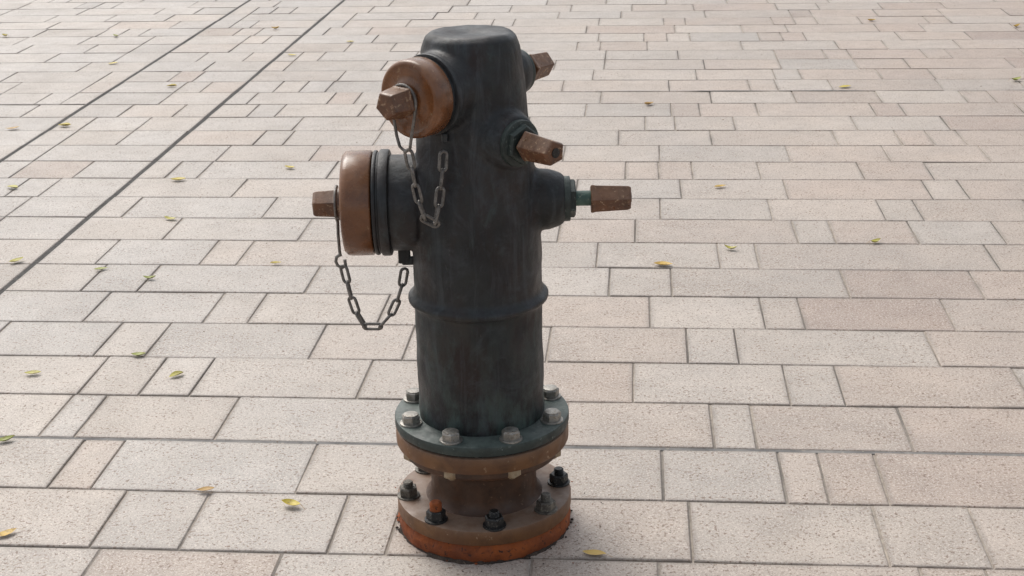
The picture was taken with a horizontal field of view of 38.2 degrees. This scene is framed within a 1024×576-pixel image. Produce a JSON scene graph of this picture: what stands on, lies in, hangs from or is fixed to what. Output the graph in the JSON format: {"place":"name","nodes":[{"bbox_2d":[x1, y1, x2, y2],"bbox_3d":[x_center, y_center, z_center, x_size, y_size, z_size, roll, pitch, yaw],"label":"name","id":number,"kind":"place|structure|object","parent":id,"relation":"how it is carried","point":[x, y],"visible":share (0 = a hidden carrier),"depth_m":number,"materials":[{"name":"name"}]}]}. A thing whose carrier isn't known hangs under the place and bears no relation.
{"place":"outdoors","nodes":[
{"label":"outdoors","id":0,"kind":"place"},
{"bbox_2d":[0,0,1023,575],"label":"pavement","id":1,"kind":"structure","parent":0,"point":[806,376],"depth_m":4.02,"materials":[{"name":"stone"}]},
{"bbox_2d":[312,25,631,571],"bbox_3d":[-0.064,0.006,2.664,0.465,0.939,0.458,14,25,37],"label":"fire hydrant","id":2,"kind":"object","parent":1,"relation":"on","point":[468,202],"visible":1,"depth_m":2.57,"materials":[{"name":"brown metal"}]},
{"bbox_2d":[0,0,1020,573],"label":"fallen leaves","id":3,"kind":"object","parent":1,"relation":"on","point":[294,502],"visible":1,"depth_m":4.17,"materials":[{"name":"yellow plant"}]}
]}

